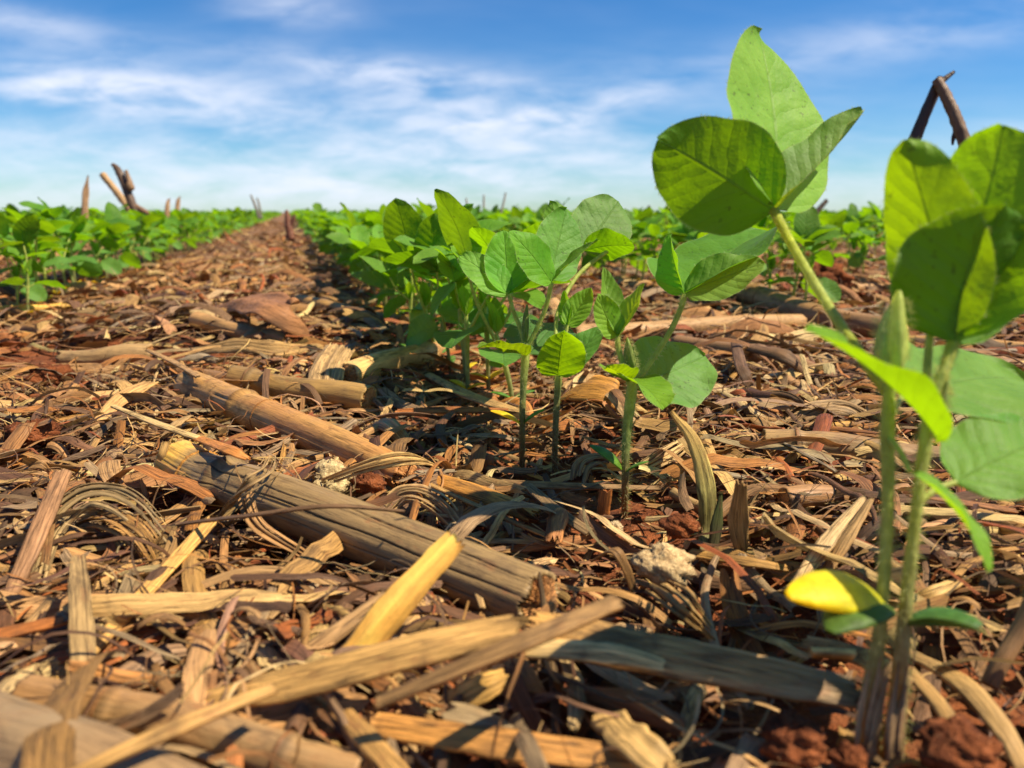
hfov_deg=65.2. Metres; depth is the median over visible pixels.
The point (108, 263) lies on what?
soybean plant
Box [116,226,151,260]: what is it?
soybean plant
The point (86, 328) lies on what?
dry leaf
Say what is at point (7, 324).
stalk splinter
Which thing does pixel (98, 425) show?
dry leaf
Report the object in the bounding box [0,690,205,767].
maize stalk
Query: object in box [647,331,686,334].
straw strip
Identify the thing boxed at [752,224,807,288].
soybean plant
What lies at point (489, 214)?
soybean plant
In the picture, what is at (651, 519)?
stalk splinter
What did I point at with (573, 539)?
straw strip
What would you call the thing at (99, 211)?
soybean plant
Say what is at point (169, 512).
straw strip
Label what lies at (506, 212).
soybean plant
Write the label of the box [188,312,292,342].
maize stalk
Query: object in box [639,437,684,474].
dry leaf
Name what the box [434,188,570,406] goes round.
soybean plant
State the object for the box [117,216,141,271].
soybean plant
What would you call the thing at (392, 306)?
soybean plant
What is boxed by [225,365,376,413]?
maize stalk
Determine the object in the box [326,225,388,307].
soybean plant
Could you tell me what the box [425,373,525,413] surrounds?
straw strip
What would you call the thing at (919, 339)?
dry leaf
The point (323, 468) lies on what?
pith lump
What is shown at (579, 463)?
dry leaf
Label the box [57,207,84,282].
soybean plant
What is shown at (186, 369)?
straw strip
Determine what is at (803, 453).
stalk splinter
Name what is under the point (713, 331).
dry leaf
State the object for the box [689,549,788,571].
straw strip
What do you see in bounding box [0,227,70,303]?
soybean plant
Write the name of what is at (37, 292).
soybean plant
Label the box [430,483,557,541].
straw strip
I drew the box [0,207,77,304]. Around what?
soybean plant
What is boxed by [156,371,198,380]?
straw strip
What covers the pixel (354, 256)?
soybean plant
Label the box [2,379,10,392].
stalk splinter
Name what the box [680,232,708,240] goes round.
soybean plant
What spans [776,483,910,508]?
maize stalk
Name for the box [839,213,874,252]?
soybean plant
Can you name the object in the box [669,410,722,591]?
dry leaf
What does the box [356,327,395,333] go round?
stalk splinter
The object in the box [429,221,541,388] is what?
soybean plant
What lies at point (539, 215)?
soybean plant
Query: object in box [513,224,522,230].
soybean plant
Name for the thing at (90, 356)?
maize stalk
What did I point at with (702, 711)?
soil crumbs
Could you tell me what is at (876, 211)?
soybean plant
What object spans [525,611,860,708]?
stalk
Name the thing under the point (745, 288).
soybean plant
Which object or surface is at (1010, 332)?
stalk splinter
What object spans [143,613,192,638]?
clod
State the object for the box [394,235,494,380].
soybean plant
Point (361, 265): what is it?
soybean plant
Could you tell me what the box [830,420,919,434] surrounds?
maize stalk
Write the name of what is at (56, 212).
soybean plant
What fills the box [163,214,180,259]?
soybean plant
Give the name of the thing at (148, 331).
dry leaf
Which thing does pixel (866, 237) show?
soybean plant
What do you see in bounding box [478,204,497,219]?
soybean plant
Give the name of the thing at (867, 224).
soybean plant
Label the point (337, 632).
dry leaf
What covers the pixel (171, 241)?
soybean plant
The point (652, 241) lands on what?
soybean plant
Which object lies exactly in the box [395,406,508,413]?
straw strip
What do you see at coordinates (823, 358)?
straw strip
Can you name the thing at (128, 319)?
dry leaf
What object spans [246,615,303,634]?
stalk splinter
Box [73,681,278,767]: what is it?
straw strip
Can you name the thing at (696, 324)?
maize stalk
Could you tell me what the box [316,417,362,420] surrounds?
straw strip
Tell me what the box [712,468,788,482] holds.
stalk splinter
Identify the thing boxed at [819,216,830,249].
soybean plant
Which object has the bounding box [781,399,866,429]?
dry leaf
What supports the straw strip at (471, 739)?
on the straw litter
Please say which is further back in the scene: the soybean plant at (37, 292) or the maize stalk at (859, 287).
the maize stalk at (859, 287)
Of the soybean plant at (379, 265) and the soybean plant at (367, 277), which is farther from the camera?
the soybean plant at (367, 277)
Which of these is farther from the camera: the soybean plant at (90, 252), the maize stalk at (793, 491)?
the soybean plant at (90, 252)
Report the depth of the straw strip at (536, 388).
0.60 m
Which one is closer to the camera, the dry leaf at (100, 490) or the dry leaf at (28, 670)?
the dry leaf at (28, 670)
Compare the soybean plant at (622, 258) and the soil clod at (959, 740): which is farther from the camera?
the soybean plant at (622, 258)
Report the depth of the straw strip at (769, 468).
0.41 m
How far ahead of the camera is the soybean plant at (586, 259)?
1.71 m
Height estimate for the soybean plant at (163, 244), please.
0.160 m
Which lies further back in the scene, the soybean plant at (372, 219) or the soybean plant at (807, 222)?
the soybean plant at (372, 219)
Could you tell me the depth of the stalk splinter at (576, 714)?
0.22 m
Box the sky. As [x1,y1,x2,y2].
[0,0,1023,212]
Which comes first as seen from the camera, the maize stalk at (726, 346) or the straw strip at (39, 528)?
the straw strip at (39, 528)
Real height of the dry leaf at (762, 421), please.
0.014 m
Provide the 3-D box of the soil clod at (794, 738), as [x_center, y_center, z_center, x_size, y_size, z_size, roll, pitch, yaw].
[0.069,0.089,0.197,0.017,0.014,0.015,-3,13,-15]
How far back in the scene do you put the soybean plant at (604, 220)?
0.45 m
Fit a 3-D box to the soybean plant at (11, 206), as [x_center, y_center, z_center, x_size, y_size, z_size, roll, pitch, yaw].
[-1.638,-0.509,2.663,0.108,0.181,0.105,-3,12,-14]
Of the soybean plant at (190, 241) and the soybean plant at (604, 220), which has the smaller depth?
the soybean plant at (604, 220)
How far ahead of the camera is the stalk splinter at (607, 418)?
0.50 m
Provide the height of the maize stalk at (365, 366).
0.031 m
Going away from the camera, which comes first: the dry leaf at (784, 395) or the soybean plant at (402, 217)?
the dry leaf at (784, 395)
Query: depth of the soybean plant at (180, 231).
2.79 m
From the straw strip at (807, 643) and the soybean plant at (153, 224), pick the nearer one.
the straw strip at (807, 643)
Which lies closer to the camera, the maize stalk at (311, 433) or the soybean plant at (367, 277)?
the maize stalk at (311, 433)
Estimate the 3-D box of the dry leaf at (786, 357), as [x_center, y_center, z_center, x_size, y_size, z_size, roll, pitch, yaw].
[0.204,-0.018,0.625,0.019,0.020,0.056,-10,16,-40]
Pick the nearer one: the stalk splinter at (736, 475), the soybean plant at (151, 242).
the stalk splinter at (736, 475)
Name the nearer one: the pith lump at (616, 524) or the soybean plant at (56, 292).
the pith lump at (616, 524)
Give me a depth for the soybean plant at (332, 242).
1.82 m
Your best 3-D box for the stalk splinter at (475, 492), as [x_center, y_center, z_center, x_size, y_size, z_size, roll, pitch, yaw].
[-0.017,0.052,0.377,0.072,0.009,0.012,10,16,40]
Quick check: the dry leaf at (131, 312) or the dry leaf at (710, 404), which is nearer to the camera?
the dry leaf at (710, 404)
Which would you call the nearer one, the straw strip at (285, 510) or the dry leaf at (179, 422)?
the straw strip at (285, 510)
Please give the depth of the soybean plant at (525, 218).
2.13 m
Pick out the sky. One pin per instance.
(289, 105)
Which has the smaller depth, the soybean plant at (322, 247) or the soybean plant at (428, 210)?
the soybean plant at (428, 210)
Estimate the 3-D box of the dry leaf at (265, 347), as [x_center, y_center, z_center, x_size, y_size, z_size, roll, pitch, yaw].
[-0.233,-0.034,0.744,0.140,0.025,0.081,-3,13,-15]
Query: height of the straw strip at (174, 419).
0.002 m
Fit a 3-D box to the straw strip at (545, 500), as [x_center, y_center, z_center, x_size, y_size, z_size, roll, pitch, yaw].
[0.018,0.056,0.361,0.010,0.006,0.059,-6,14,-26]
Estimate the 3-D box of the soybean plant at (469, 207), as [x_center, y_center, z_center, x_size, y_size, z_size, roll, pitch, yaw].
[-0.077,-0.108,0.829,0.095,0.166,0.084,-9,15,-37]
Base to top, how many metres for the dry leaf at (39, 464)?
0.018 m
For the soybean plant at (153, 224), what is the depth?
2.15 m
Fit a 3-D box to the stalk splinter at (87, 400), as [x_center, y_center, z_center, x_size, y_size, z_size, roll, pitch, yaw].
[-0.296,0.014,0.537,0.005,0.004,0.030,7,14,28]
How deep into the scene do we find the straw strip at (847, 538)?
0.30 m
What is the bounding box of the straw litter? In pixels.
[0,219,1023,767]
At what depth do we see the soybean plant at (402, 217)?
0.71 m
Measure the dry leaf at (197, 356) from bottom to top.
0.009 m
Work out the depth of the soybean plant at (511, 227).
2.41 m
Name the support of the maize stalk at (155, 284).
on the straw litter
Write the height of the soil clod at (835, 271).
0.067 m
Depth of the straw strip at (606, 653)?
0.21 m
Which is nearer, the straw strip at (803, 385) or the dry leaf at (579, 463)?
the dry leaf at (579, 463)
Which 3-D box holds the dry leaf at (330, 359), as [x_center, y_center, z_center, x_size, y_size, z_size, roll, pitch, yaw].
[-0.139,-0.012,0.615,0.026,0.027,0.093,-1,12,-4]
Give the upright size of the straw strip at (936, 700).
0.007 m
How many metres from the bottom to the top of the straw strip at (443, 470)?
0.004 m
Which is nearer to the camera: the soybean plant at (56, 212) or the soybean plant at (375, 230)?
the soybean plant at (375, 230)
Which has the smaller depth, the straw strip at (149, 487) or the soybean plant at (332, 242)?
the straw strip at (149, 487)
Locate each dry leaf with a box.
[0,663,40,693]
[12,460,53,481]
[28,482,166,591]
[35,368,63,375]
[60,324,87,334]
[62,445,108,462]
[64,326,90,334]
[75,509,158,562]
[77,309,102,316]
[88,416,125,429]
[89,380,158,424]
[97,318,112,323]
[108,316,143,327]
[119,310,153,314]
[136,319,178,335]
[160,415,193,438]
[177,353,218,362]
[179,309,218,316]
[187,338,329,357]
[188,517,257,534]
[193,436,250,459]
[217,292,311,336]
[217,455,282,516]
[238,487,335,575]
[267,359,311,375]
[270,590,385,670]
[308,329,325,333]
[308,343,354,380]
[314,323,329,329]
[322,452,438,482]
[365,418,409,440]
[379,484,459,527]
[392,415,414,420]
[437,668,513,719]
[441,354,461,359]
[449,436,500,461]
[474,593,487,612]
[545,507,568,542]
[560,375,619,410]
[570,453,609,482]
[584,687,686,738]
[591,709,675,767]
[621,331,631,341]
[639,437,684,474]
[645,580,715,640]
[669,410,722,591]
[697,412,735,419]
[701,400,723,409]
[706,329,730,333]
[731,342,755,386]
[740,396,780,427]
[745,345,810,373]
[767,390,804,409]
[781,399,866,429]
[784,346,805,351]
[910,338,934,344]
[1000,328,1019,332]
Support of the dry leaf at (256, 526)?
on the straw litter
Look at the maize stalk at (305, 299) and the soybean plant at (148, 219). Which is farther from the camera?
the soybean plant at (148, 219)
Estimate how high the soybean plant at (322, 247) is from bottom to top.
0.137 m
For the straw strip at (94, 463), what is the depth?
0.41 m
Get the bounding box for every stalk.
[0,302,71,313]
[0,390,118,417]
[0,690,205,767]
[3,281,91,296]
[10,674,373,767]
[54,344,152,363]
[99,163,149,214]
[131,363,226,378]
[146,270,178,293]
[154,440,559,616]
[173,370,416,488]
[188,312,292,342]
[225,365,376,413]
[284,210,295,240]
[295,294,408,324]
[341,340,460,381]
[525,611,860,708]
[571,314,806,340]
[669,487,770,538]
[671,335,826,380]
[732,282,909,337]
[761,427,946,478]
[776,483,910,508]
[816,199,827,214]
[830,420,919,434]
[850,283,889,293]
[908,70,969,145]
[909,336,1023,355]
[926,483,1023,541]
[980,597,1023,690]
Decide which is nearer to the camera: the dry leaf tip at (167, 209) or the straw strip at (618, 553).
the straw strip at (618, 553)
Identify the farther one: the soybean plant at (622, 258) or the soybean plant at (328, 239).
the soybean plant at (328, 239)
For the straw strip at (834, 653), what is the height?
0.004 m
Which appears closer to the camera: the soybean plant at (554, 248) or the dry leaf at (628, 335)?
the soybean plant at (554, 248)
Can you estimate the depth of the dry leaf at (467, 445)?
0.47 m
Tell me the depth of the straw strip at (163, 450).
0.39 m
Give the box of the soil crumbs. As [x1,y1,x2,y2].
[0,295,997,767]
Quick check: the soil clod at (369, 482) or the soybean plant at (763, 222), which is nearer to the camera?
the soil clod at (369, 482)
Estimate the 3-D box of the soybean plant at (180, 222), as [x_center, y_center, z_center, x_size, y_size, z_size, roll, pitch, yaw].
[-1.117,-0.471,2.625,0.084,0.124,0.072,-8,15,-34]
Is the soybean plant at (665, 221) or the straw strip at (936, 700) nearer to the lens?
the straw strip at (936, 700)
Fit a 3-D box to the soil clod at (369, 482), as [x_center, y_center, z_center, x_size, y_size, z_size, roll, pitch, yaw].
[-0.069,0.048,0.387,0.017,0.013,0.015,-3,13,-15]
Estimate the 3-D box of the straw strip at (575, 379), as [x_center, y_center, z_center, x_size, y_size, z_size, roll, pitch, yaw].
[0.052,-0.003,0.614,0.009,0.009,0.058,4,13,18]
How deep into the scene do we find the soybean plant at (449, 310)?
0.66 m
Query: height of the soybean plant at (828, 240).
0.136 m
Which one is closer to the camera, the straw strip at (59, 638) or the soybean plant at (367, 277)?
the straw strip at (59, 638)
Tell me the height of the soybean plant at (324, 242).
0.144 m
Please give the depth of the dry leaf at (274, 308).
0.82 m
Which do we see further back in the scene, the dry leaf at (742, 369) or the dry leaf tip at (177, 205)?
the dry leaf tip at (177, 205)
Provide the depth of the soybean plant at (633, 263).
1.65 m
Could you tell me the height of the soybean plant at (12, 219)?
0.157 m
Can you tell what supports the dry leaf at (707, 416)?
on the straw litter
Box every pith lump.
[311,459,352,493]
[606,520,622,534]
[629,542,697,587]
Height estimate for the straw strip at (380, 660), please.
0.024 m
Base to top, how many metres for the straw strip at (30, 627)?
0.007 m
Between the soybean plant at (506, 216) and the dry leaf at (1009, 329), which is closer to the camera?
the dry leaf at (1009, 329)
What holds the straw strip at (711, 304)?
on the straw litter
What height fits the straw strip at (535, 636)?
0.018 m
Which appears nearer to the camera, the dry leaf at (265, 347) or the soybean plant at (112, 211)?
the dry leaf at (265, 347)
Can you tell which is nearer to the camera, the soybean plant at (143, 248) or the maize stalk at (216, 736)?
the maize stalk at (216, 736)
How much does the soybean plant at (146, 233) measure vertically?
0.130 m
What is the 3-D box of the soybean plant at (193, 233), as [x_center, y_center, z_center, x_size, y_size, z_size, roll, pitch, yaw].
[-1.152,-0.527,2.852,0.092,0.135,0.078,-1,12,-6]
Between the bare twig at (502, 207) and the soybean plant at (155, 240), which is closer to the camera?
the soybean plant at (155, 240)
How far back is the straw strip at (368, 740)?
0.19 m
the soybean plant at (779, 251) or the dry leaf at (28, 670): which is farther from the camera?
the soybean plant at (779, 251)
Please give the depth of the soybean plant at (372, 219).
1.39 m
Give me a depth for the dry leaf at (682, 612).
0.25 m
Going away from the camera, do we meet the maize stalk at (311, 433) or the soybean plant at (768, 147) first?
the soybean plant at (768, 147)
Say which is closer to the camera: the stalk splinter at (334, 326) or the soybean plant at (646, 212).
the stalk splinter at (334, 326)
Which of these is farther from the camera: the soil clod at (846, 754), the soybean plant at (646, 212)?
the soybean plant at (646, 212)
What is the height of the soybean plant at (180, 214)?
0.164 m
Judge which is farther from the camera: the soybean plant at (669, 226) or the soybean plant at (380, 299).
the soybean plant at (669, 226)
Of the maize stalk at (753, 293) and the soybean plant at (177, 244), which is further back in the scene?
the soybean plant at (177, 244)
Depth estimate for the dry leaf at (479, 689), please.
0.21 m
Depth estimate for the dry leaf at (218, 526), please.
0.33 m
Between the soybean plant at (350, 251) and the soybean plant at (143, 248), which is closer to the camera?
the soybean plant at (350, 251)
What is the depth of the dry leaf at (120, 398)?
0.53 m
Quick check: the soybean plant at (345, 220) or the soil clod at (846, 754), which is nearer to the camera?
the soil clod at (846, 754)
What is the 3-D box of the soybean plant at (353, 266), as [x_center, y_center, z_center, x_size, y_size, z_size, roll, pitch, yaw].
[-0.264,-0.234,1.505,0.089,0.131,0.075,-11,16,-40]
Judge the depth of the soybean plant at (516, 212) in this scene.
2.21 m
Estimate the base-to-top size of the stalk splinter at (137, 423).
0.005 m
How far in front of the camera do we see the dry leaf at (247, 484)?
0.31 m
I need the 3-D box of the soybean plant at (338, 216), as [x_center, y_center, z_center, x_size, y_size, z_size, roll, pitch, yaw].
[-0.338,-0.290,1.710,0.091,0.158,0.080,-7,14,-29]
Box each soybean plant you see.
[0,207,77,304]
[0,212,60,304]
[0,213,65,322]
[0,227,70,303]
[0,243,46,319]
[3,214,17,258]
[5,203,19,215]
[12,233,75,302]
[18,201,95,281]
[31,208,46,220]
[37,197,102,297]
[38,212,97,293]
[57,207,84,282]
[75,203,135,278]
[77,218,130,281]
[79,218,129,278]
[87,220,124,277]
[87,222,121,282]
[90,202,140,276]
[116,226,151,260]
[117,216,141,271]
[120,209,161,268]
[127,214,166,262]
[127,226,151,267]
[131,226,163,266]
[132,228,168,262]
[133,213,166,268]
[136,210,167,262]
[142,228,161,262]
[146,209,175,262]
[156,217,172,264]
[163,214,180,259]
[164,226,178,260]
[169,224,182,252]
[170,209,194,256]
[170,224,189,250]
[171,221,183,257]
[171,222,188,251]
[173,208,199,256]
[175,217,201,253]
[184,226,196,252]
[311,216,322,232]
[316,210,335,255]
[318,213,344,267]
[318,218,336,260]
[319,222,330,244]
[323,216,334,254]
[326,211,343,254]
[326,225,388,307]
[327,211,348,271]
[329,212,363,266]
[330,220,360,251]
[330,227,368,275]
[331,216,364,282]
[332,212,353,277]
[335,210,378,266]
[336,202,376,304]
[338,222,364,291]
[341,227,360,282]
[349,225,372,291]
[349,245,398,309]
[352,212,381,290]
[354,236,397,298]
[355,204,386,298]
[356,244,384,299]
[359,256,430,345]
[364,211,387,296]
[368,198,453,368]
[368,224,396,296]
[368,240,438,313]
[372,250,404,313]
[377,253,403,313]
[383,213,492,372]
[383,268,432,317]
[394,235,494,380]
[395,202,476,331]
[396,198,441,324]
[408,272,433,306]
[413,246,484,381]
[417,219,511,363]
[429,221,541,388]
[429,226,506,403]
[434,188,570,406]
[458,206,598,474]
[471,205,480,215]
[473,213,483,218]
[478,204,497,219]
[482,210,513,231]
[493,213,510,231]
[496,209,510,232]
[504,223,514,230]
[508,213,533,227]
[509,206,528,229]
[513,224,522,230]
[516,204,532,229]
[520,203,548,228]
[520,216,538,223]
[534,194,634,476]
[581,255,624,273]
[590,221,790,517]
[593,257,617,267]
[602,208,647,282]
[615,224,635,282]
[619,207,657,279]
[629,221,664,280]
[631,212,666,286]
[646,231,674,249]
[650,25,1023,767]
[652,206,670,250]
[653,207,677,229]
[656,230,684,244]
[658,223,697,298]
[660,211,678,244]
[665,225,686,241]
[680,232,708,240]
[686,231,701,238]
[739,216,789,305]
[741,227,769,312]
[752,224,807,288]
[761,206,842,296]
[763,227,841,301]
[766,228,778,251]
[773,211,790,269]
[781,245,808,259]
[786,216,798,244]
[804,122,1023,760]
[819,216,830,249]
[824,222,873,272]
[825,239,836,250]
[828,211,849,257]
[836,203,870,252]
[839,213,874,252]
[845,216,877,242]
[849,230,880,272]
[859,201,883,262]
[870,229,887,278]
[873,238,885,261]
[877,222,885,246]
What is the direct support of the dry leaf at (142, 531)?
on the straw litter
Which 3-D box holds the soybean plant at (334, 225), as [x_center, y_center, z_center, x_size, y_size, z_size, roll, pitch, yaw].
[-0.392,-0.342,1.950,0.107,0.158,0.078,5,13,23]
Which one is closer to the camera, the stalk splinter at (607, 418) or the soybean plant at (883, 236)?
the stalk splinter at (607, 418)
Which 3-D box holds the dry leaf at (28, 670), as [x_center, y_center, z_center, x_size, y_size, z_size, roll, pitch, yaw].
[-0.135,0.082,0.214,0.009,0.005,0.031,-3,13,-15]
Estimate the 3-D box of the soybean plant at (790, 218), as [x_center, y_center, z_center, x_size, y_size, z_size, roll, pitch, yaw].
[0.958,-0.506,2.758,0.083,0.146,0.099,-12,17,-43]
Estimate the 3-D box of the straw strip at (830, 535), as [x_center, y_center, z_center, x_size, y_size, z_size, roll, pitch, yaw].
[0.120,0.059,0.301,0.046,0.025,0.006,-9,15,-37]
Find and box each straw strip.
[0,613,68,637]
[4,469,71,592]
[13,509,30,533]
[16,637,68,649]
[51,516,219,679]
[68,554,98,684]
[71,448,106,479]
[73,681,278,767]
[76,485,175,495]
[91,505,201,522]
[97,580,142,621]
[110,405,199,440]
[145,349,200,377]
[150,330,186,343]
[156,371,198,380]
[157,441,169,460]
[161,418,225,422]
[162,363,207,369]
[175,504,404,525]
[192,421,211,433]
[206,614,522,708]
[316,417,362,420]
[330,705,408,767]
[346,327,362,337]
[370,712,633,767]
[374,595,623,710]
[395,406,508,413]
[414,469,464,472]
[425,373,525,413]
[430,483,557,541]
[461,424,485,434]
[492,385,568,395]
[500,479,660,490]
[506,533,592,551]
[510,640,664,671]
[522,483,593,535]
[572,368,592,386]
[590,547,635,592]
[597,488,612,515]
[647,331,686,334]
[665,455,770,461]
[674,302,731,311]
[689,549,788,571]
[727,478,749,551]
[761,466,862,470]
[783,361,838,371]
[790,495,866,582]
[796,635,914,692]
[800,379,806,396]
[803,425,879,434]
[808,354,855,366]
[808,647,856,659]
[822,497,873,568]
[843,370,867,375]
[905,495,1018,512]
[909,667,955,718]
[910,649,1023,767]
[915,575,971,597]
[971,553,1023,581]
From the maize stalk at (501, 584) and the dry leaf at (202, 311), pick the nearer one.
the maize stalk at (501, 584)
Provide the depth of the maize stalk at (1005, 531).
0.32 m
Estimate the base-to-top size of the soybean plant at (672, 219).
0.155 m
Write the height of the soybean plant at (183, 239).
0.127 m
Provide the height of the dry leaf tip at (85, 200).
0.197 m
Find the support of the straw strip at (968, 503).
on the straw litter
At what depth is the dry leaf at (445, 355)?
0.75 m
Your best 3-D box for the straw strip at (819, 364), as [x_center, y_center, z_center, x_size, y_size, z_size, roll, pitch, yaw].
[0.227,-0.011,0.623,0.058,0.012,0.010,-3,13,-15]
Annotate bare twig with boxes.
[250,195,261,218]
[499,193,505,216]
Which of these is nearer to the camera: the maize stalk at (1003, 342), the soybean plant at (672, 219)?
the maize stalk at (1003, 342)
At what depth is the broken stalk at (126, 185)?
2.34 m
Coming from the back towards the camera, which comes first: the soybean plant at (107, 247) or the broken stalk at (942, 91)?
the soybean plant at (107, 247)
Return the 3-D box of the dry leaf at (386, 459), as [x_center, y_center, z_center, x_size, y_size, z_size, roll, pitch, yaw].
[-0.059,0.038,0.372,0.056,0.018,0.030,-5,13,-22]
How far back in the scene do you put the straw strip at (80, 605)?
0.24 m
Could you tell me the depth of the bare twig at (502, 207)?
3.00 m
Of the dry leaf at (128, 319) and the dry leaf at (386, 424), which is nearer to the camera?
the dry leaf at (386, 424)
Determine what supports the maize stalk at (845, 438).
on the straw litter
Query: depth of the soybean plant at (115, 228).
1.54 m
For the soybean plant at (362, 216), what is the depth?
1.85 m
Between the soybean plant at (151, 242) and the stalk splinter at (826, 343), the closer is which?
the stalk splinter at (826, 343)
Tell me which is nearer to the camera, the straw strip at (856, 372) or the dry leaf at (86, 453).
the dry leaf at (86, 453)
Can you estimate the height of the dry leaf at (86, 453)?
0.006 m
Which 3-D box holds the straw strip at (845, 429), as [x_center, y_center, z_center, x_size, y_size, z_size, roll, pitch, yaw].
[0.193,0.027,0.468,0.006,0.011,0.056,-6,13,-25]
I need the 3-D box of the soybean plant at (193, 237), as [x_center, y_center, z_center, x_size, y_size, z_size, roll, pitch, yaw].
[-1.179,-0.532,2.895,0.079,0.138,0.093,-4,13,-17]
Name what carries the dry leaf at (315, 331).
on the straw litter
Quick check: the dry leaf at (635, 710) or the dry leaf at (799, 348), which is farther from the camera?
the dry leaf at (799, 348)
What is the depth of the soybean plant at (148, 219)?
1.83 m
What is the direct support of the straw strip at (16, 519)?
on the straw litter
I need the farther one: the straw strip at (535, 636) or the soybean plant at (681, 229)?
the soybean plant at (681, 229)
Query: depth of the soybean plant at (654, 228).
1.47 m
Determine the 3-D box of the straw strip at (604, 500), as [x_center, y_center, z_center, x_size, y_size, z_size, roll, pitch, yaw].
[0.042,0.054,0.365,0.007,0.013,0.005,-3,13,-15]
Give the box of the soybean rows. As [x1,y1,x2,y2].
[0,203,883,252]
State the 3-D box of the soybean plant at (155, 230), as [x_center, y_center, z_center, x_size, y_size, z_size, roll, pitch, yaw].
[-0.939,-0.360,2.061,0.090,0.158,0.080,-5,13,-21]
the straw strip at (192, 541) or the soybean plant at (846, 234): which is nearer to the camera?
the straw strip at (192, 541)
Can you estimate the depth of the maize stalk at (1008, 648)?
0.23 m
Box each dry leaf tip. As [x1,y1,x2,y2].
[81,175,88,217]
[164,198,169,217]
[175,196,180,239]
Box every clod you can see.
[2,418,62,447]
[24,363,75,388]
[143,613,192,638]
[350,472,386,494]
[631,514,645,524]
[657,513,700,538]
[759,708,828,767]
[798,262,854,295]
[826,739,867,767]
[916,713,1002,767]
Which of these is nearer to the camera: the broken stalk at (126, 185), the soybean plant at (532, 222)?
the soybean plant at (532, 222)
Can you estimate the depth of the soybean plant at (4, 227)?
1.17 m
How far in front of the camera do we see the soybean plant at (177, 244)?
2.57 m
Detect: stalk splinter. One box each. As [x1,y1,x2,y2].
[0,321,12,326]
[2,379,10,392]
[53,398,90,411]
[64,412,95,423]
[126,421,162,424]
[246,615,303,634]
[251,432,278,439]
[315,308,330,311]
[318,323,342,327]
[340,530,465,647]
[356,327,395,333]
[411,473,424,483]
[424,474,540,522]
[425,512,524,534]
[558,660,586,731]
[579,413,620,422]
[625,516,667,522]
[639,304,666,306]
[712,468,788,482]
[782,443,838,472]
[790,344,823,347]
[808,341,867,345]
[842,305,879,310]
[999,331,1023,334]
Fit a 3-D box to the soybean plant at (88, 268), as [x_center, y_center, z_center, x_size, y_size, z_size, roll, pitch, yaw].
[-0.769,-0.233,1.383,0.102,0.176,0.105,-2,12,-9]
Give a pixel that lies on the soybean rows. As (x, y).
(228, 219)
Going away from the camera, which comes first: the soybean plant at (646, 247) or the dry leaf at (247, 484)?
the dry leaf at (247, 484)
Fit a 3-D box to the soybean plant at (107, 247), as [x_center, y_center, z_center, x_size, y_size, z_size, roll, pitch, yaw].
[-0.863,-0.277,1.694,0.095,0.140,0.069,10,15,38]
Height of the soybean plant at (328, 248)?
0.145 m
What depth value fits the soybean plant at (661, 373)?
0.38 m
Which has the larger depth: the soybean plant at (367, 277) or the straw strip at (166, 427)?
the soybean plant at (367, 277)
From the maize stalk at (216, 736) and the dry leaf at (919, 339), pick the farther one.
the dry leaf at (919, 339)
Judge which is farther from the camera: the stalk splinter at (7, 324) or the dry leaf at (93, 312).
the dry leaf at (93, 312)
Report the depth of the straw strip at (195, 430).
0.48 m
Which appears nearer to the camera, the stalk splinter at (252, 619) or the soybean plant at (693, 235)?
the stalk splinter at (252, 619)
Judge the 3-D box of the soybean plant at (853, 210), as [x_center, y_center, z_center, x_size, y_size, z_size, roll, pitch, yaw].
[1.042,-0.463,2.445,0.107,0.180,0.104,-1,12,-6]
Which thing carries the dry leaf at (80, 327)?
on the straw litter
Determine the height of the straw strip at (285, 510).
0.021 m
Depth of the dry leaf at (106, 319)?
1.00 m
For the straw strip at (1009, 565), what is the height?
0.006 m
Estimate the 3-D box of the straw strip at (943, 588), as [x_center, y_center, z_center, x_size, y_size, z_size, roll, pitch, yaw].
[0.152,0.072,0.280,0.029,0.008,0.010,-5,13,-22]
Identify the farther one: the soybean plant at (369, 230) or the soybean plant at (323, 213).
the soybean plant at (323, 213)
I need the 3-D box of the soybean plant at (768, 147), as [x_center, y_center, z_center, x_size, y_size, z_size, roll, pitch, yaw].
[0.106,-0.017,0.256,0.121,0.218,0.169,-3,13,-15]
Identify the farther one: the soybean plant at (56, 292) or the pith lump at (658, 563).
the soybean plant at (56, 292)
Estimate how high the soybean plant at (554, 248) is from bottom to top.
0.151 m
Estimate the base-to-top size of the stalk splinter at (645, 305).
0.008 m

